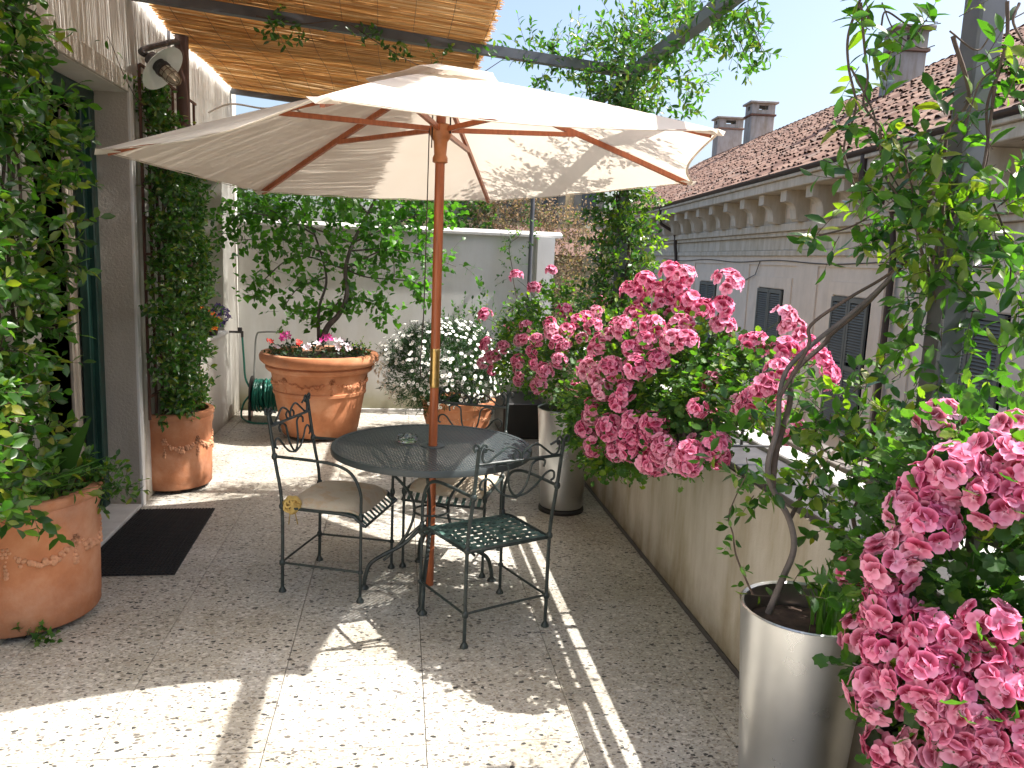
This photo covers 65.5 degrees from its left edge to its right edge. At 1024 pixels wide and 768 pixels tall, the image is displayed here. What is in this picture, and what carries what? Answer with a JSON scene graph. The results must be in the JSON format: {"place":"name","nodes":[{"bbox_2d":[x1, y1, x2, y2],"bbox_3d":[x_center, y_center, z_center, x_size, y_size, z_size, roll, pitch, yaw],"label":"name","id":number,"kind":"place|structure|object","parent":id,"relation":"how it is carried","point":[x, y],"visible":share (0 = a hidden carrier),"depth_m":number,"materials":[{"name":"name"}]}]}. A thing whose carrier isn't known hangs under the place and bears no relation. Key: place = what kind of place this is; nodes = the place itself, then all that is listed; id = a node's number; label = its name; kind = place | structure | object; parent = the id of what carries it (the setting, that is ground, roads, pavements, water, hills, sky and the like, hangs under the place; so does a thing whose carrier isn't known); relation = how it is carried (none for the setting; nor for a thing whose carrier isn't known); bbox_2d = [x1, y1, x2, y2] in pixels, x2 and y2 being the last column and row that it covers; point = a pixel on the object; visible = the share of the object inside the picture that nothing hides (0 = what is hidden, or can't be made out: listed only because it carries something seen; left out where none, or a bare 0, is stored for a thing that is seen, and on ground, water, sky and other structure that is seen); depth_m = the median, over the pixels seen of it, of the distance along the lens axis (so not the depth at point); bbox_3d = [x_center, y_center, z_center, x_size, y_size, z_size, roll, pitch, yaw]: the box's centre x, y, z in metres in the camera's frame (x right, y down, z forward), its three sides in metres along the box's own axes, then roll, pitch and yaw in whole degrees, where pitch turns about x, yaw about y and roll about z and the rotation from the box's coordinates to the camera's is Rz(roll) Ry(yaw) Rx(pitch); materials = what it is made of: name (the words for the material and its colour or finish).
{"place":"outdoors","nodes":[
{"label":"outdoors","id":0,"kind":"place"},
{"bbox_2d":[25,446,107,499],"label":"potted grass","id":1,"kind":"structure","parent":0,"point":[48,493],"depth_m":3.37,"materials":[{"name":"green plant"}]},
{"bbox_2d":[0,410,738,767],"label":"terrace floor","id":2,"kind":"structure","parent":0,"point":[218,650],"depth_m":3.35,"materials":[{"name":"stone"}]},
{"bbox_2d":[11,620,62,647],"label":"ivy sprig","id":3,"kind":"object","parent":2,"relation":"on","point":[36,637],"visible":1,"depth_m":3.33,"materials":[{"name":"green plant"}]},
{"bbox_2d":[0,474,103,638],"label":"terracotta pot","id":4,"kind":"object","parent":2,"relation":"on","point":[59,584],"visible":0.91,"depth_m":3.37,"materials":[{"name":"ceramic"}]},
{"bbox_2d":[38,418,90,486],"bbox_3d":[-1.959,0.297,3.509,0.237,0.326,0.105,1,9,-8],"label":"aloe","id":5,"kind":"object","parent":4,"relation":"in","point":[72,453],"visible":0.38,"depth_m":3.47,"materials":[{"name":"green plant"}]},
{"bbox_2d":[32,444,149,518],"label":"potted shrub","id":6,"kind":"object","parent":4,"relation":"in","point":[95,475],"visible":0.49,"depth_m":3.62,"materials":[{"name":"green plant"}]},
{"bbox_2d":[0,0,239,644],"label":"house","id":7,"kind":"structure","parent":2,"relation":"on","point":[109,395],"depth_m":4.88,"materials":[{"name":"paint"}]},
{"bbox_2d":[0,0,115,549],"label":"climbing jasmine","id":8,"kind":"object","parent":7,"relation":"attached to","point":[20,398],"visible":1,"depth_m":3.09,"materials":[{"name":"green plant"}]},
{"bbox_2d":[28,64,109,507],"bbox_3d":[-2.472,-0.375,4.244,0.100,2.529,1.297,1,9,-8],"label":"door","id":9,"kind":"structure","parent":7,"relation":"in","point":[92,193],"depth_m":4.80,"materials":[{"name":"green wood"}]},
{"bbox_2d":[74,101,99,504],"bbox_3d":[-2.553,-0.426,4.775,0.050,2.435,0.052,1,9,-8],"label":"door leaf","id":10,"kind":"structure","parent":7,"relation":"in","point":[81,197],"depth_m":4.77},
{"bbox_2d":[138,39,182,89],"bbox_3d":[-2.223,-2.120,5.181,0.241,0.575,1.335,0,9,-16],"label":"wall lamp","id":11,"kind":"object","parent":7,"relation":"attached to","point":[162,67],"visible":0.96,"depth_m":4.70,"materials":[{"name":"white metal"}]},
{"bbox_2d":[96,37,227,432],"bbox_3d":[-2.203,-0.853,5.180,0.451,2.324,1.619,1,9,-8],"label":"climbing jasmine","id":12,"kind":"object","parent":7,"relation":"attached to","point":[186,387],"visible":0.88,"depth_m":5.13,"materials":[{"name":"green plant"}]},
{"bbox_2d":[137,63,201,419],"bbox_3d":[-2.375,-0.952,5.598,0.027,2.191,1.341,1,9,-8],"label":"trellis","id":13,"kind":"object","parent":7,"relation":"attached to","point":[146,291],"visible":0.3,"depth_m":5.05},
{"bbox_2d":[175,34,195,400],"bbox_3d":[-2.357,-0.983,5.768,0.102,3.300,0.102,1,9,-8],"label":"drainpipe","id":14,"kind":"object","parent":7,"relation":"attached to","point":[183,104],"depth_m":5.56,"materials":[{"name":"metal"}]},
{"bbox_2d":[201,306,219,335],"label":"potted flowers","id":15,"kind":"object","parent":7,"relation":"on","point":[214,328],"visible":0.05,"depth_m":6.57,"materials":[{"name":"orange plant"}]},
{"bbox_2d":[205,302,230,335],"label":"potted flowers","id":16,"kind":"object","parent":7,"relation":"on","point":[223,322],"visible":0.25,"depth_m":7.01,"materials":[{"name":"purple plant"}]},
{"bbox_2d":[229,327,248,386],"bbox_3d":[-2.642,-0.260,7.741,0.207,0.580,0.053,3,9,6],"label":"water tap","id":17,"kind":"object","parent":7,"relation":"attached to","point":[242,340],"visible":0.96,"depth_m":7.73,"materials":[{"name":"metal"}]},
{"bbox_2d":[101,508,214,575],"bbox_3d":[-2.045,0.884,4.575,0.485,0.011,1.080,1,9,-8],"label":"doormat","id":18,"kind":"object","parent":2,"relation":"on","point":[150,542],"visible":0.94,"depth_m":4.49,"materials":[{"name":"rubber"}]},
{"bbox_2d":[149,402,214,492],"bbox_3d":[-2.287,0.440,5.583,0.382,0.555,0.559,1,9,-8],"label":"terracotta pot","id":19,"kind":"object","parent":2,"relation":"on","point":[181,455],"visible":0.96,"depth_m":5.37,"materials":[{"name":"ceramic"}]},
{"bbox_2d":[240,331,287,423],"bbox_3d":[-2.426,-0.072,7.812,0.442,0.854,0.539,1,9,-8],"label":"hose reel","id":20,"kind":"object","parent":2,"relation":"on","point":[261,394],"visible":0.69,"depth_m":7.71,"materials":[{"name":"green plastic"}]},
{"bbox_2d":[259,345,378,438],"bbox_3d":[-1.752,0.070,7.265,1.060,0.740,1.060,1,9,-8],"label":"terracotta pot","id":21,"kind":"object","parent":2,"relation":"on","point":[335,387],"visible":0.97,"depth_m":6.93,"materials":[{"name":"ceramic"}]},
{"bbox_2d":[261,331,371,357],"bbox_3d":[-1.746,-0.339,7.187,0.975,0.350,0.957,1,9,-8],"label":"cyclamen","id":22,"kind":"object","parent":21,"relation":"in","point":[348,349],"visible":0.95,"depth_m":6.96,"materials":[{"name":"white plant"}]},
{"bbox_2d":[204,181,482,342],"bbox_3d":[-1.483,-1.246,7.119,2.410,1.887,1.096,1,9,-8],"label":"tree","id":23,"kind":"object","parent":21,"relation":"in","point":[391,247],"visible":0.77,"depth_m":7.06,"materials":[{"name":"green plant"}]},
{"bbox_2d":[264,392,396,603],"bbox_3d":[-0.902,0.552,4.052,0.519,0.925,0.497,4,9,11],"label":"garden chair","id":24,"kind":"object","parent":2,"relation":"on","point":[355,500],"visible":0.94,"depth_m":3.92,"materials":[{"name":"metal"}]},
{"bbox_2d":[237,218,562,412],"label":"back wall","id":25,"kind":"structure","parent":2,"relation":"on","point":[478,248],"depth_m":8.33,"materials":[{"name":"paint"}]},
{"bbox_2d":[237,188,498,228],"bbox_3d":[-1.649,-1.914,8.611,3.100,1.238,0.821,1,9,-8],"label":"ivy hedge","id":26,"kind":"object","parent":25,"relation":"on","point":[487,209],"visible":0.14,"depth_m":8.58,"materials":[{"name":"green plant"}]},
{"bbox_2d":[495,204,541,318],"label":"young creeper","id":27,"kind":"object","parent":25,"relation":"attached to","point":[513,236],"visible":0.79,"depth_m":8.22,"materials":[{"name":"green plant"}]},
{"bbox_2d":[94,63,725,585],"bbox_3d":[-0.398,-0.236,3.926,2.829,2.561,2.788,1,9,-8],"label":"parasol","id":28,"kind":"object","parent":2,"relation":"on","point":[436,133],"visible":1,"depth_m":3.93,"materials":[{"name":"white fabric"}]},
{"bbox_2d":[330,424,531,615],"bbox_3d":[-0.414,0.667,4.063,1.004,0.736,1.004,1,9,-8],"label":"bistro table","id":29,"kind":"object","parent":2,"relation":"on","point":[374,448],"visible":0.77,"depth_m":3.93,"materials":[{"name":"metal"}]},
{"bbox_2d":[397,433,417,442],"bbox_3d":[-0.533,0.277,4.063,0.106,0.031,0.106,1,9,-8],"label":"ashtray","id":30,"kind":"object","parent":29,"relation":"on","point":[407,438],"visible":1,"depth_m":4.03,"materials":[{"name":"clear glass"}]},
{"bbox_2d":[399,386,513,577],"bbox_3d":[-0.306,0.517,4.425,0.497,0.925,0.519,4,9,13],"label":"garden chair","id":31,"kind":"object","parent":2,"relation":"on","point":[417,485],"visible":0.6,"depth_m":4.29,"materials":[{"name":"metal"}]},
{"bbox_2d":[421,392,495,440],"bbox_3d":[-0.510,0.307,7.448,0.700,0.355,0.700,1,9,-8],"label":"terracotta pot","id":32,"kind":"object","parent":2,"relation":"on","point":[470,415],"visible":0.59,"depth_m":7.16,"materials":[{"name":"ceramic"}]},
{"bbox_2d":[372,312,509,417],"bbox_3d":[-0.636,-0.161,7.252,1.280,1.013,1.000,1,9,-8],"label":"daisy bush","id":33,"kind":"object","parent":32,"relation":"in","point":[412,347],"visible":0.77,"depth_m":7.10,"materials":[{"name":"white plant"}]},
{"bbox_2d":[441,276,525,397],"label":"rose bush","id":34,"kind":"object","parent":32,"relation":"in","point":[473,312],"visible":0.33,"depth_m":7.56,"materials":[{"name":"white plant"}]},
{"bbox_2d":[416,434,569,649],"bbox_3d":[-0.107,0.649,3.650,0.497,0.925,0.519,-4,11,-33],"label":"garden chair","id":35,"kind":"object","parent":2,"relation":"on","point":[440,530],"visible":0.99,"depth_m":3.57,"materials":[{"name":"metal"}]},
{"bbox_2d":[494,391,541,438],"bbox_3d":[0.059,0.293,7.782,0.380,0.336,0.700,1,9,-8],"label":"plant trough","id":36,"kind":"object","parent":2,"relation":"on","point":[522,418],"visible":0.58,"depth_m":7.45,"materials":[{"name":"black plastic"}]},
{"bbox_2d":[456,195,610,319],"bbox_3d":[0.358,-1.073,9.245,2.092,2.587,1.228,1,9,-8],"label":"dried creeper","id":37,"kind":"object","parent":2,"relation":"on","point":[544,215],"visible":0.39,"depth_m":8.97,"materials":[{"name":"brown plant"}]},
{"bbox_2d":[538,402,586,515],"bbox_3d":[0.346,0.505,5.371,0.380,0.706,0.380,1,9,-8],"label":"steel planter","id":38,"kind":"object","parent":2,"relation":"on","point":[569,500],"visible":0.62,"depth_m":5.26,"materials":[{"name":"metal"}]},
{"bbox_2d":[476,264,630,412],"bbox_3d":[0.372,-0.310,5.534,0.960,1.016,1.751,-1,10,-20],"label":"geranium","id":39,"kind":"object","parent":38,"relation":"in","point":[560,333],"visible":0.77,"depth_m":5.47,"materials":[{"name":"pink plant"}]},
{"bbox_2d":[132,0,1006,562],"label":"pergola","id":40,"kind":"object","parent":2,"relation":"on","point":[974,36],"visible":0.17,"depth_m":2.29,"materials":[{"name":"metal"}]},
{"bbox_2d":[148,0,504,98],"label":"reed screen","id":41,"kind":"object","parent":40,"relation":"on","point":[233,52],"visible":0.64,"depth_m":5.35,"materials":[{"name":"brown wicker"}]},
{"bbox_2d":[253,4,504,71],"bbox_3d":[-0.772,-2.097,4.874,1.588,0.431,0.273,1,9,-8],"label":"climbing vine","id":42,"kind":"object","parent":40,"relation":"attached to","point":[275,37],"visible":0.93,"depth_m":4.85,"materials":[{"name":"green plant"}]},
{"bbox_2d":[567,48,675,366],"bbox_3d":[0.760,-1.045,5.479,0.704,2.455,0.697,5,10,19],"label":"climbing vine","id":43,"kind":"object","parent":40,"relation":"attached to","point":[614,221],"visible":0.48,"depth_m":5.43,"materials":[{"name":"green plant"}]},
{"bbox_2d":[497,0,787,119],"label":"climbing vine","id":44,"kind":"object","parent":40,"relation":"attached to","point":[624,39],"visible":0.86,"depth_m":4.63,"materials":[{"name":"green plant"}]},
{"bbox_2d":[787,0,1023,406],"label":"climbing vine","id":45,"kind":"object","parent":40,"relation":"attached to","point":[918,213],"visible":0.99,"depth_m":2.11,"materials":[{"name":"green plant"}]},
{"bbox_2d":[530,338,1023,767],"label":"parapet wall","id":46,"kind":"structure","parent":2,"relation":"on","point":[673,536],"depth_m":3.58,"materials":[{"name":"paint"}]},
{"bbox_2d":[639,398,781,447],"bbox_3d":[0.876,0.217,3.510,0.500,0.198,0.650,1,9,-8],"label":"balcony trough","id":47,"kind":"object","parent":46,"relation":"on","point":[699,435],"visible":0.15,"depth_m":3.24,"materials":[{"name":"stone"}]},
{"bbox_2d":[550,260,841,492],"bbox_3d":[0.626,0.026,3.535,0.709,1.146,1.654,-2,10,-27],"label":"geranium","id":48,"kind":"object","parent":47,"relation":"in","point":[612,426],"visible":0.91,"depth_m":3.19,"materials":[{"name":"pink plant"}]},
{"bbox_2d":[537,317,1013,571],"bbox_3d":[1.017,0.272,3.155,0.120,0.214,10.800,1,9,-8],"label":"handrail","id":49,"kind":"object","parent":46,"relation":"on","point":[847,468],"visible":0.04,"depth_m":2.54,"materials":[{"name":"grey metal"}]},
{"bbox_2d":[738,580,858,767],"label":"steel planter","id":50,"kind":"object","parent":2,"relation":"on","point":[793,706],"visible":0.75,"depth_m":2.25,"materials":[{"name":"metal"}]},
{"bbox_2d":[795,558,854,634],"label":"strap leaf plant","id":51,"kind":"object","parent":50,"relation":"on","point":[828,626],"visible":0.51,"depth_m":2.30,"materials":[{"name":"green plant"}]},
{"bbox_2d":[688,228,998,614],"bbox_3d":[0.980,0.108,2.350,0.887,1.124,0.534,1,9,-8],"label":"climbing shrub","id":52,"kind":"object","parent":50,"relation":"in","point":[806,435],"visible":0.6,"depth_m":2.32,"materials":[{"name":"green plant"}]},
{"bbox_2d":[876,719,907,734],"bbox_3d":[1.032,1.128,1.886,0.380,0.626,0.380,1,9,-8],"label":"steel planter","id":53,"kind":"object","parent":2,"relation":"on","point":[890,727],"visible":0.01,"depth_m":1.99,"materials":[{"name":"metal"}]},
{"bbox_2d":[812,368,1023,767],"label":"geranium","id":54,"kind":"object","parent":53,"relation":"in","point":[930,670],"visible":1,"depth_m":1.66,"materials":[{"name":"pink plant"}]},
{"bbox_2d":[401,192,604,228],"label":"house","id":55,"kind":"structure","parent":0,"point":[577,199],"depth_m":45.72,"materials":[{"name":"paint"}]},
{"bbox_2d":[461,201,477,219],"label":"window","id":56,"kind":"structure","parent":55,"relation":"in","point":[468,218],"depth_m":45.11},
{"bbox_2d":[502,198,517,220],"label":"window","id":57,"kind":"structure","parent":55,"relation":"in","point":[516,198],"depth_m":45.38,"materials":[{"name":"grey glass"}]},
{"bbox_2d":[542,196,557,223],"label":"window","id":58,"kind":"structure","parent":55,"relation":"in","point":[556,200],"depth_m":45.68,"materials":[{"name":"grey glass"}]},
{"bbox_2d":[580,193,596,224],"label":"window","id":59,"kind":"structure","parent":55,"relation":"in","point":[591,198],"depth_m":45.94,"materials":[{"name":"grey glass"}]},
{"bbox_2d":[552,238,603,330],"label":"house","id":60,"kind":"structure","parent":0,"point":[566,245],"depth_m":13.65,"materials":[{"name":"paint"}]},
{"bbox_2d":[236,0,1023,228],"label":"sky","id":61,"kind":"structure","parent":0,"point":[814,45],"materials":[{"name":"blue"}]},
{"bbox_2d":[590,24,1023,551],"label":"building","id":62,"kind":"structure","parent":0,"point":[743,209],"depth_m":16.65,"materials":[{"name":"paint"}]},
{"bbox_2d":[701,281,716,323],"bbox_3d":[5.912,-1.846,24.256,0.014,2.530,1.650,2,9,-3],"label":"window","id":63,"kind":"structure","parent":62,"relation":"in","point":[705,281],"depth_m":23.94,"materials":[{"name":"grey wood"}]},
{"bbox_2d":[711,116,744,155],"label":"chimney","id":64,"kind":"object","parent":62,"relation":"on","point":[731,137],"visible":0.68,"depth_m":41.54,"materials":[{"name":"concrete"}]},
{"bbox_2d":[743,100,778,143],"bbox_3d":[11.164,-10.946,36.219,1.290,3.500,1.140,2,9,-3],"label":"chimney","id":65,"kind":"object","parent":62,"relation":"on","point":[758,122],"visible":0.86,"depth_m":35.66,"materials":[{"name":"concrete"}]},
{"bbox_2d":[757,287,783,389],"bbox_3d":[6.127,-1.026,19.151,0.014,2.530,1.600,2,9,-3],"label":"window","id":66,"kind":"structure","parent":62,"relation":"in","point":[760,287],"depth_m":18.76,"materials":[{"name":"grey wood"}]},
{"bbox_2d":[827,295,870,436],"bbox_3d":[6.300,-0.367,15.058,0.014,2.530,1.500,2,9,-3],"label":"window","id":67,"kind":"structure","parent":62,"relation":"in","point":[836,361],"depth_m":14.46,"materials":[{"name":"grey"}]},
{"bbox_2d":[878,23,936,95],"bbox_3d":[10.056,-7.916,20.541,1.040,2.350,0.940,2,9,-3],"label":"chimney","id":68,"kind":"object","parent":62,"relation":"on","point":[912,63],"visible":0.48,"depth_m":20.16,"materials":[{"name":"concrete"}]},
{"bbox_2d":[958,310,1010,414],"bbox_3d":[6.457,0.231,11.334,0.014,2.530,1.450,2,9,-3],"label":"window","id":69,"kind":"structure","parent":62,"relation":"in","point":[1009,316],"depth_m":10.75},
{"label":"ground","id":70,"kind":"structure","parent":0,"visible":0},
{"bbox_2d":[492,225,615,324],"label":"house","id":71,"kind":"structure","parent":70,"relation":"on","point":[587,273],"depth_m":32.54,"materials":[{"name":"paint"}]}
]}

